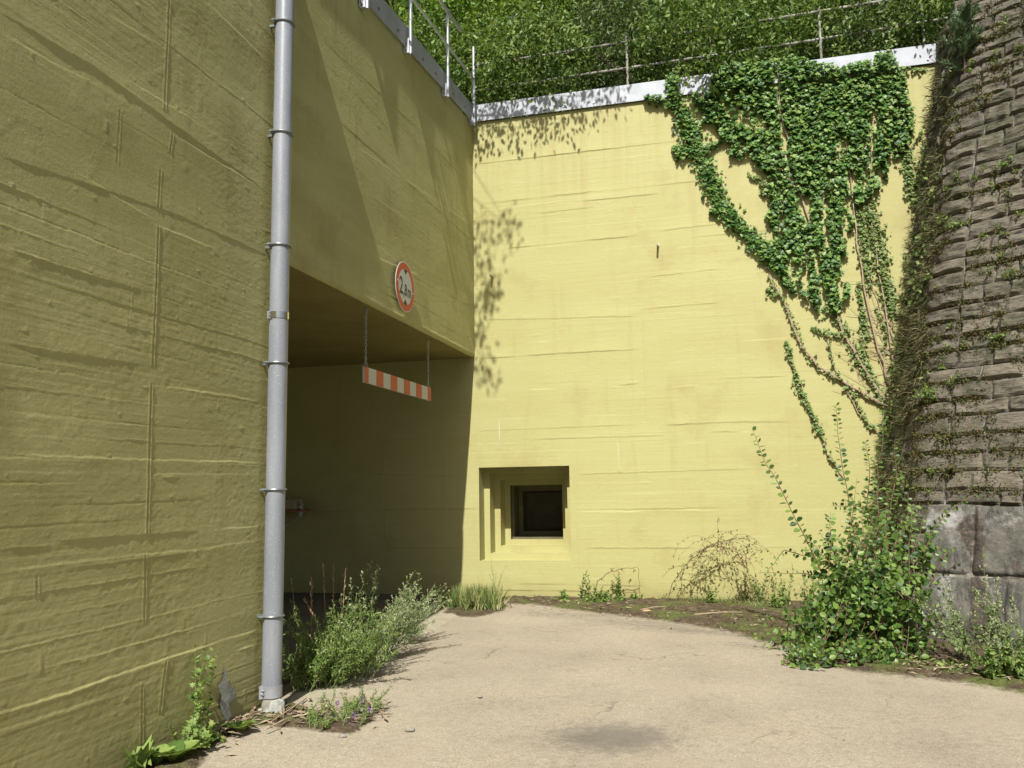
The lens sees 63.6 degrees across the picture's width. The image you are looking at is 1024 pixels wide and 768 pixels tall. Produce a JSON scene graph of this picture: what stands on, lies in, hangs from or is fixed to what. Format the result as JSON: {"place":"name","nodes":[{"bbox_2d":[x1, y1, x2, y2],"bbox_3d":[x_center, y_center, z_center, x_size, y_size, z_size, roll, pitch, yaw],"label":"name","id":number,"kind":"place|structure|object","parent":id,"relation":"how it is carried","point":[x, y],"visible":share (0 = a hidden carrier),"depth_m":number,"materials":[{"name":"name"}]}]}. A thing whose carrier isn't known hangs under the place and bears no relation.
{"place":"outdoors","nodes":[
{"label":"outdoors","id":0,"kind":"place"},
{"bbox_2d":[282,592,450,683],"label":"passage floor","id":1,"kind":"structure","parent":0,"point":[320,607],"depth_m":11.52,"materials":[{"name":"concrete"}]},
{"bbox_2d":[133,596,1023,767],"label":"ground","id":2,"kind":"structure","parent":0,"point":[733,697],"depth_m":6.26,"materials":[{"name":"beige concrete"}]},
{"bbox_2d":[0,0,275,767],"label":"concrete wall","id":3,"kind":"structure","parent":2,"relation":"on","point":[136,148],"depth_m":5.07,"materials":[{"name":"yellow paint"}]},
{"bbox_2d":[257,0,295,712],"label":"downpipe","id":4,"kind":"object","parent":3,"relation":"attached to","point":[275,489],"visible":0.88,"depth_m":6.46,"materials":[{"name":"metal"}]},
{"bbox_2d":[123,734,155,767],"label":"broadleaf weed","id":5,"kind":"object","parent":2,"relation":"on","point":[140,758],"visible":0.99,"depth_m":4.87,"materials":[{"name":"green plant"}]},
{"bbox_2d":[150,743,177,764],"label":"broadleaf weed","id":6,"kind":"object","parent":2,"relation":"on","point":[164,748],"visible":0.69,"depth_m":5.00,"materials":[{"name":"green plant"}]},
{"bbox_2d":[152,739,203,761],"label":"broadleaf weed","id":7,"kind":"object","parent":2,"relation":"on","point":[182,748],"visible":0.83,"depth_m":5.10,"materials":[{"name":"green plant"}]},
{"bbox_2d":[169,719,227,749],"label":"tall weed","id":8,"kind":"object","parent":2,"relation":"on","point":[205,737],"visible":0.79,"depth_m":5.28,"materials":[{"name":"green plant"}]},
{"bbox_2d":[182,644,217,739],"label":"tall weed","id":9,"kind":"object","parent":2,"relation":"on","point":[198,711],"visible":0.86,"depth_m":5.41,"materials":[{"name":"green plant"}]},
{"bbox_2d":[222,719,255,731],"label":"broadleaf weed","id":10,"kind":"object","parent":2,"relation":"on","point":[242,725],"visible":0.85,"depth_m":5.64,"materials":[{"name":"green plant"}]},
{"bbox_2d":[265,718,287,729],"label":"twig","id":11,"kind":"object","parent":2,"relation":"on","point":[275,724],"visible":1,"depth_m":5.71,"materials":[{"name":"brown wood"}]},
{"bbox_2d":[269,697,306,722],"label":"twig","id":12,"kind":"object","parent":2,"relation":"on","point":[290,708],"visible":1,"depth_m":6.11,"materials":[{"name":"brown wood"}]},
{"bbox_2d":[290,578,303,683],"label":"grass stalk","id":13,"kind":"object","parent":2,"relation":"on","point":[293,605],"depth_m":7.20,"materials":[{"name":"brown plant"}]},
{"bbox_2d":[214,693,390,754],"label":"dry litter","id":14,"kind":"object","parent":2,"relation":"on","point":[301,714],"visible":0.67,"depth_m":6.02,"materials":[{"name":"brown plant"}]},
{"bbox_2d":[310,576,312,630],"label":"grass stalk","id":15,"kind":"object","parent":2,"relation":"on","point":[311,582],"depth_m":7.17,"materials":[{"name":"brown plant"}]},
{"bbox_2d":[322,562,325,629],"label":"grass stalk","id":16,"kind":"object","parent":2,"relation":"on","point":[323,588],"depth_m":7.42,"materials":[{"name":"brown plant"}]},
{"bbox_2d":[303,596,347,680],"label":"grass stalk","id":17,"kind":"object","parent":2,"relation":"on","point":[310,611],"depth_m":7.27,"materials":[{"name":"brown plant"}]},
{"bbox_2d":[332,561,334,639],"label":"grass stalk","id":18,"kind":"object","parent":2,"relation":"on","point":[333,586],"depth_m":7.53,"materials":[{"name":"brown plant"}]},
{"bbox_2d":[282,593,399,691],"bbox_3d":[-1.592,2.195,7.088,1.338,0.745,0.969,2,-8,-20],"label":"bushy weed","id":19,"kind":"object","parent":2,"relation":"on","point":[336,659],"visible":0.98,"depth_m":6.95,"materials":[{"name":"green plant"}]},
{"bbox_2d":[338,733,346,737],"bbox_3d":[-1.139,2.363,5.548,0.069,0.029,0.049,-3,-7,14],"label":"pebble","id":20,"kind":"object","parent":2,"relation":"on","point":[341,735],"visible":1,"depth_m":5.53,"materials":[{"name":"beige stone"}]},
{"bbox_2d":[342,570,345,619],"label":"grass stalk","id":21,"kind":"object","parent":2,"relation":"on","point":[344,590],"depth_m":7.50,"materials":[{"name":"brown plant"}]},
{"bbox_2d":[305,685,392,731],"bbox_3d":[-1.164,2.310,5.971,0.572,0.240,0.790,-3,-7,14],"label":"vetch","id":22,"kind":"object","parent":2,"relation":"on","point":[348,706],"visible":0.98,"depth_m":5.93,"materials":[{"name":"green plant"}]},
{"bbox_2d":[336,558,380,640],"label":"mugwort","id":23,"kind":"object","parent":2,"relation":"on","point":[366,598],"visible":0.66,"depth_m":8.58,"materials":[{"name":"green plant"}]},
{"bbox_2d":[353,572,450,666],"bbox_3d":[-1.026,2.307,8.316,0.791,0.809,1.822,-3,-7,14],"label":"mugwort","id":24,"kind":"object","parent":2,"relation":"on","point":[411,630],"visible":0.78,"depth_m":8.18,"materials":[{"name":"green plant"}]},
{"bbox_2d":[404,727,414,731],"bbox_3d":[-0.704,2.373,5.670,0.074,0.032,0.058,-3,-7,14],"label":"pebble","id":25,"kind":"object","parent":2,"relation":"on","point":[409,729],"visible":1,"depth_m":5.65,"materials":[{"name":"beige stone"}]},
{"bbox_2d":[436,582,512,610],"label":"grass tuft","id":26,"kind":"object","parent":2,"relation":"on","point":[473,597],"visible":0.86,"depth_m":11.23,"materials":[{"name":"green plant"}]},
{"bbox_2d":[489,558,505,591],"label":"tall weed","id":27,"kind":"object","parent":2,"relation":"on","point":[496,577],"visible":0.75,"depth_m":12.12,"materials":[{"name":"green plant"}]},
{"bbox_2d":[556,589,568,598],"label":"leafy weed","id":28,"kind":"object","parent":2,"relation":"on","point":[562,594],"visible":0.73,"depth_m":12.08,"materials":[{"name":"green plant"}]},
{"bbox_2d":[560,595,569,601],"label":"leafy weed","id":29,"kind":"object","parent":2,"relation":"on","point":[566,599],"visible":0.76,"depth_m":11.82,"materials":[{"name":"green plant"}]},
{"bbox_2d":[578,571,592,597],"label":"leafy weed","id":30,"kind":"object","parent":2,"relation":"on","point":[581,591],"visible":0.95,"depth_m":12.06,"materials":[{"name":"green plant"}]},
{"bbox_2d":[584,594,599,600],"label":"leafy weed","id":31,"kind":"object","parent":2,"relation":"on","point":[588,598],"visible":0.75,"depth_m":11.83,"materials":[{"name":"green plant"}]},
{"bbox_2d":[592,583,612,599],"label":"leafy weed","id":32,"kind":"object","parent":2,"relation":"on","point":[597,595],"visible":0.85,"depth_m":11.87,"materials":[{"name":"green plant"}]},
{"bbox_2d":[594,597,610,602],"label":"leafy weed","id":33,"kind":"object","parent":2,"relation":"on","point":[602,600],"visible":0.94,"depth_m":11.68,"materials":[{"name":"green plant"}]},
{"bbox_2d":[284,43,939,600],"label":"concrete wall","id":34,"kind":"structure","parent":2,"relation":"on","point":[608,395],"depth_m":12.62,"materials":[{"name":"yellow paint"}]},
{"bbox_2d":[285,495,310,526],"bbox_3d":[-3.622,2.041,13.333,0.637,0.555,0.462,-3,-7,14],"label":"bracket box","id":35,"kind":"object","parent":34,"relation":"attached to","point":[294,505],"visible":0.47,"depth_m":13.17,"materials":[{"name":"grey metal"}]},
{"bbox_2d":[288,0,474,367],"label":"lintel wall","id":36,"kind":"structure","parent":34,"relation":"attached to","point":[382,165],"depth_m":9.89,"materials":[{"name":"yellow paint"}]},
{"bbox_2d":[362,307,430,400],"bbox_3d":[-1.390,-0.322,10.271,0.046,0.866,2.160,-3,-7,14],"label":"height bar","id":37,"kind":"object","parent":36,"relation":"hanging from","point":[373,377],"visible":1,"depth_m":9.97,"materials":[{"name":"multicoloured"}]},
{"bbox_2d":[395,261,414,312],"bbox_3d":[-1.336,-1.193,10.181,0.058,0.630,0.630,-3,-7,14],"label":"height limit sign","id":38,"kind":"object","parent":36,"relation":"attached to","point":[404,287],"visible":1,"depth_m":10.15,"materials":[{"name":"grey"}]},
{"bbox_2d":[359,0,475,126],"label":"railing","id":39,"kind":"object","parent":36,"relation":"attached to","point":[408,49],"visible":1,"depth_m":12.10,"materials":[{"name":"metal"}]},
{"bbox_2d":[472,0,946,104],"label":"railing","id":40,"kind":"object","parent":34,"relation":"on","point":[820,38],"visible":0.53,"depth_m":13.11,"materials":[{"name":"grey metal"}]},
{"bbox_2d":[643,68,797,294],"bbox_3d":[3.074,-3.064,12.378,2.110,3.691,0.192,-3,-7,14],"label":"ivy","id":41,"kind":"object","parent":34,"relation":"attached to","point":[698,152],"visible":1,"depth_m":12.46,"materials":[{"name":"green plant"}]},
{"bbox_2d":[691,22,928,476],"bbox_3d":[4.379,-1.961,11.868,3.359,6.573,0.279,-3,-7,14],"label":"ivy","id":42,"kind":"object","parent":34,"relation":"attached to","point":[896,129],"visible":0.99,"depth_m":11.98,"materials":[{"name":"green plant"}]},
{"bbox_2d":[611,571,620,598],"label":"leafy weed","id":43,"kind":"object","parent":2,"relation":"on","point":[618,586],"visible":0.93,"depth_m":12.02,"materials":[{"name":"green plant"}]},
{"bbox_2d":[592,567,639,598],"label":"bramble","id":44,"kind":"object","parent":2,"relation":"on","point":[621,569],"visible":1,"depth_m":11.85,"materials":[{"name":"brown plant"}]},
{"bbox_2d":[611,592,627,600],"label":"leafy weed","id":45,"kind":"object","parent":2,"relation":"on","point":[619,598],"visible":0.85,"depth_m":11.79,"materials":[{"name":"green plant"}]},
{"bbox_2d":[629,591,642,599],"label":"leafy weed","id":46,"kind":"object","parent":2,"relation":"on","point":[632,596],"visible":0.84,"depth_m":11.90,"materials":[{"name":"green plant"}]},
{"bbox_2d":[396,635,932,764],"bbox_3d":[0.860,2.507,6.978,6.318,0.028,4.732,-3,-7,14],"label":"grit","id":47,"kind":"object","parent":2,"relation":"on","point":[678,725],"visible":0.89,"depth_m":5.83,"materials":[{"name":"grey stone"}]},
{"bbox_2d":[694,612,726,614],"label":"twig","id":48,"kind":"object","parent":2,"relation":"on","point":[709,613],"visible":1,"depth_m":10.33,"materials":[{"name":"beige wood"}]},
{"bbox_2d":[705,581,717,602],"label":"leafy weed","id":49,"kind":"object","parent":2,"relation":"on","point":[709,598],"visible":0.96,"depth_m":11.43,"materials":[{"name":"green plant"}]},
{"bbox_2d":[664,529,770,599],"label":"bramble","id":50,"kind":"object","parent":2,"relation":"on","point":[697,556],"visible":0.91,"depth_m":11.58,"materials":[{"name":"brown plant"}]},
{"bbox_2d":[673,518,774,600],"bbox_3d":[2.854,2.421,11.381,1.145,1.142,1.204,0,-7,-11],"label":"bramble","id":51,"kind":"object","parent":2,"relation":"on","point":[723,548],"visible":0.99,"depth_m":11.41,"materials":[{"name":"brown plant"}]},
{"bbox_2d":[659,594,804,606],"bbox_3d":[3.103,3.033,11.903,2.213,0.104,1.870,-3,-7,14],"label":"grass cover","id":52,"kind":"object","parent":2,"relation":"on","point":[745,601],"depth_m":11.46,"materials":[{"name":"green plant"}]},
{"bbox_2d":[735,573,764,602],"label":"leafy weed","id":53,"kind":"object","parent":2,"relation":"on","point":[741,593],"visible":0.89,"depth_m":11.54,"materials":[{"name":"green plant"}]},
{"bbox_2d":[746,569,770,600],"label":"leafy weed","id":54,"kind":"object","parent":2,"relation":"on","point":[758,594],"visible":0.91,"depth_m":11.51,"materials":[{"name":"green plant"}]},
{"bbox_2d":[514,595,1018,681],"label":"soil litter","id":55,"kind":"object","parent":2,"relation":"on","point":[917,669],"visible":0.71,"depth_m":9.44,"materials":[{"name":"brown soil"}]},
{"bbox_2d":[525,597,1010,679],"bbox_3d":[3.019,2.839,10.044,2.698,0.028,6.951,4,-8,-32],"label":"moss cover","id":56,"kind":"object","parent":2,"relation":"on","point":[777,633],"visible":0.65,"depth_m":9.51,"materials":[{"name":"green plant"}]},
{"bbox_2d":[757,565,794,603],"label":"leafy weed","id":57,"kind":"object","parent":2,"relation":"on","point":[784,589],"visible":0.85,"depth_m":11.31,"materials":[{"name":"green plant"}]},
{"bbox_2d":[769,591,795,607],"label":"leafy weed","id":58,"kind":"object","parent":2,"relation":"on","point":[775,601],"visible":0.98,"depth_m":10.88,"materials":[{"name":"green plant"}]},
{"bbox_2d":[798,575,820,602],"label":"leafy weed","id":59,"kind":"object","parent":2,"relation":"on","point":[807,595],"visible":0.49,"depth_m":11.08,"materials":[{"name":"green plant"}]},
{"bbox_2d":[751,402,977,670],"bbox_3d":[3.476,1.399,8.210,2.175,2.614,2.067,-3,-7,14],"label":"shrub","id":60,"kind":"object","parent":2,"relation":"on","point":[861,614],"visible":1,"depth_m":7.90,"materials":[{"name":"green plant"}]},
{"bbox_2d":[762,612,1011,674],"bbox_3d":[3.314,2.634,8.512,1.174,0.052,3.649,2,-8,-21],"label":"creeping cover","id":61,"kind":"object","parent":2,"relation":"on","point":[943,663],"visible":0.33,"depth_m":7.37,"materials":[{"name":"green plant"}]},
{"bbox_2d":[870,0,1023,649],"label":"stone wall","id":62,"kind":"structure","parent":2,"relation":"on","point":[974,528],"depth_m":9.28,"materials":[{"name":"stone"}]},
{"bbox_2d":[861,6,959,575],"bbox_3d":[5.364,-1.036,11.221,1.799,7.864,4.206,-3,-7,14],"label":"wall growth","id":63,"kind":"object","parent":62,"relation":"attached to","point":[920,277],"depth_m":10.71,"materials":[{"name":"green plant"}]},
{"bbox_2d":[912,383,941,399],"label":"wall herb","id":64,"kind":"object","parent":62,"relation":"attached to","point":[928,393],"depth_m":9.36,"materials":[{"name":"green plant"}]},
{"bbox_2d":[933,433,961,445],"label":"wall herb","id":65,"kind":"object","parent":62,"relation":"attached to","point":[939,438],"depth_m":9.06,"materials":[{"name":"green plant"}]},
{"bbox_2d":[934,464,963,473],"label":"wall herb","id":66,"kind":"object","parent":62,"relation":"attached to","point":[951,467],"depth_m":8.89,"materials":[{"name":"green plant"}]},
{"bbox_2d":[944,217,967,229],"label":"wall herb","id":67,"kind":"object","parent":62,"relation":"attached to","point":[955,224],"depth_m":9.78,"materials":[{"name":"green plant"}]},
{"bbox_2d":[938,0,983,73],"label":"pine seedling","id":68,"kind":"object","parent":62,"relation":"on","point":[963,20],"visible":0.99,"depth_m":10.34,"materials":[{"name":"green plant"}]},
{"bbox_2d":[904,0,1023,505],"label":"wall moss","id":69,"kind":"object","parent":62,"relation":"attached to","point":[942,244],"depth_m":9.39,"materials":[{"name":"green plant"}]},
{"bbox_2d":[975,93,993,103],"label":"wall herb","id":70,"kind":"object","parent":62,"relation":"attached to","point":[985,97],"depth_m":9.99,"materials":[{"name":"green plant"}]},
{"bbox_2d":[988,333,1005,340],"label":"wall herb","id":71,"kind":"object","parent":62,"relation":"attached to","point":[1001,335],"depth_m":9.00,"materials":[{"name":"green plant"}]},
{"bbox_2d":[995,153,1012,167],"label":"wall herb","id":72,"kind":"object","parent":62,"relation":"attached to","point":[1002,163],"depth_m":9.56,"materials":[{"name":"green plant"}]},
{"bbox_2d":[894,552,1023,676],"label":"mugwort","id":73,"kind":"object","parent":2,"relation":"on","point":[1003,636],"visible":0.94,"depth_m":7.31,"materials":[{"name":"green plant"}]},
{"bbox_2d":[969,636,1023,679],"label":"bushy weed","id":74,"kind":"object","parent":2,"relation":"on","point":[991,665],"visible":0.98,"depth_m":6.80,"materials":[{"name":"green plant"}]},
{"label":"hillside","id":75,"kind":"structure","parent":0,"visible":0},
{"bbox_2d":[385,0,482,51],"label":"tree","id":76,"kind":"object","parent":75,"relation":"on","point":[400,3],"visible":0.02,"depth_m":18.09,"materials":[{"name":"green plant"}]},
{"bbox_2d":[399,17,489,113],"bbox_3d":[-2.646,-5.063,16.244,4.408,3.598,4.274,-1,-7,-3],"label":"bush","id":77,"kind":"object","parent":75,"relation":"on","point":[445,59],"depth_m":15.16,"materials":[{"name":"green plant"}]},
{"bbox_2d":[389,0,555,119],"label":"bush","id":78,"kind":"object","parent":75,"relation":"on","point":[436,5],"visible":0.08,"depth_m":17.13,"materials":[{"name":"green plant"}]},
{"bbox_2d":[397,0,566,121],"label":"bush","id":79,"kind":"object","parent":75,"relation":"on","point":[458,40],"visible":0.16,"depth_m":14.34,"materials":[{"name":"green plant"}]},
{"bbox_2d":[426,0,636,100],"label":"bush","id":80,"kind":"object","parent":75,"relation":"on","point":[500,4],"visible":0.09,"depth_m":17.25,"materials":[{"name":"green plant"}]},
{"bbox_2d":[450,0,620,122],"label":"bush","id":81,"kind":"object","parent":75,"relation":"on","point":[539,30],"visible":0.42,"depth_m":13.67,"materials":[{"name":"green plant"}]},
{"bbox_2d":[477,0,740,111],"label":"bush","id":82,"kind":"object","parent":75,"relation":"on","point":[570,7],"visible":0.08,"depth_m":16.57,"materials":[{"name":"green plant"}]},
{"bbox_2d":[520,0,698,112],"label":"bush","id":83,"kind":"object","parent":75,"relation":"on","point":[608,22],"visible":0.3,"depth_m":14.14,"materials":[{"name":"green plant"}]},
{"bbox_2d":[606,0,827,76],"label":"bush","id":84,"kind":"object","parent":75,"relation":"on","point":[695,35],"depth_m":16.61,"materials":[{"name":"green plant"}]},
{"bbox_2d":[606,0,837,114],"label":"bush","id":85,"kind":"object","parent":75,"relation":"on","point":[665,36],"visible":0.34,"depth_m":13.05,"materials":[{"name":"green plant"}]},
{"bbox_2d":[677,0,913,85],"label":"bush","id":86,"kind":"object","parent":75,"relation":"on","point":[806,19],"visible":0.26,"depth_m":12.98,"materials":[{"name":"green plant"}]},
{"bbox_2d":[694,0,896,77],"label":"bush","id":87,"kind":"object","parent":75,"relation":"on","point":[836,28],"visible":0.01,"depth_m":15.32,"materials":[{"name":"green plant"}]},
{"bbox_2d":[795,2,943,56],"bbox_3d":[8.254,-7.421,16.140,5.978,4.818,5.824,-1,-7,-3],"label":"bush","id":88,"kind":"object","parent":75,"relation":"on","point":[876,22],"visible":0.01,"depth_m":15.66,"materials":[{"name":"green plant"}]},
{"bbox_2d":[791,0,952,76],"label":"bush","id":89,"kind":"object","parent":75,"relation":"on","point":[861,35],"visible":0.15,"depth_m":12.73,"materials":[{"name":"green plant"}]},
{"bbox_2d":[867,0,957,68],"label":"bush","id":90,"kind":"object","parent":75,"relation":"on","point":[935,8],"visible":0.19,"depth_m":12.36,"materials":[{"name":"green plant"}]}
]}

